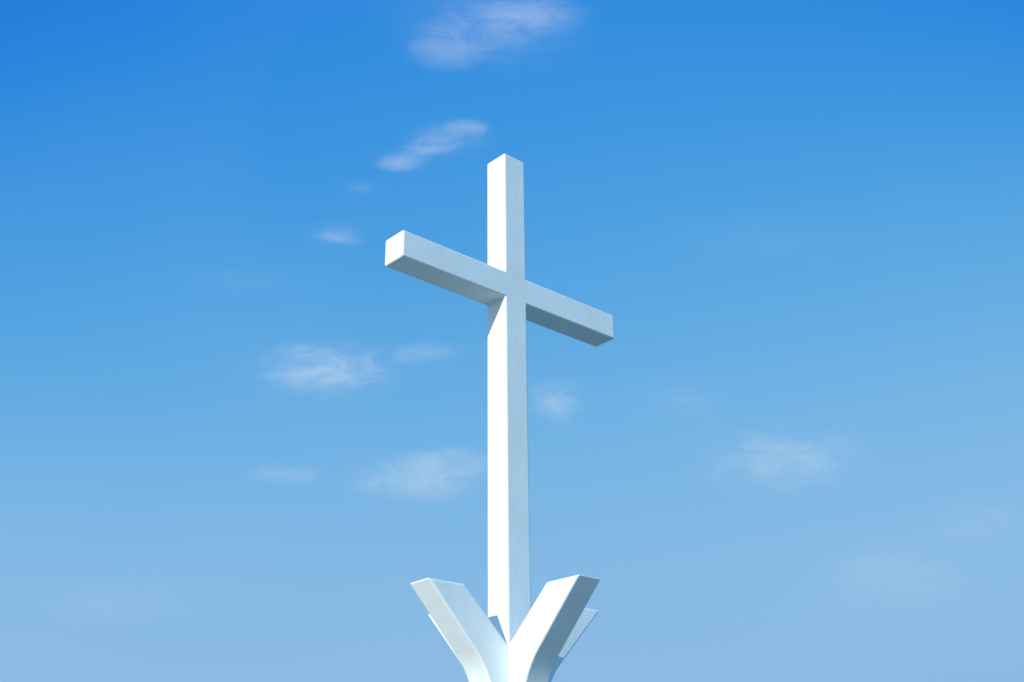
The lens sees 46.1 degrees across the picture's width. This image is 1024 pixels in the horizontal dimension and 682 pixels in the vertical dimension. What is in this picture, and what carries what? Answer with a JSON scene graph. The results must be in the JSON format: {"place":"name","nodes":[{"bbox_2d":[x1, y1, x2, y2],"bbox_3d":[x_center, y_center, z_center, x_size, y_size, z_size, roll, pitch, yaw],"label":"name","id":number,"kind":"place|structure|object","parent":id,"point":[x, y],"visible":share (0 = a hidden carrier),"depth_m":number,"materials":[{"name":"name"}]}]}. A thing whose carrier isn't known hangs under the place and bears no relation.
{"place":"outdoors","nodes":[
{"label":"outdoors","id":0,"kind":"place"},
{"bbox_2d":[385,154,613,681],"bbox_3d":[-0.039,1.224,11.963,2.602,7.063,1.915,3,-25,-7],"label":"cross","id":1,"kind":"object","parent":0,"point":[513,636],"visible":1,"depth_m":11.84,"materials":[{"name":"white paint"}]},
{"bbox_2d":[0,0,1023,681],"label":"sky","id":2,"kind":"structure","parent":0,"point":[236,439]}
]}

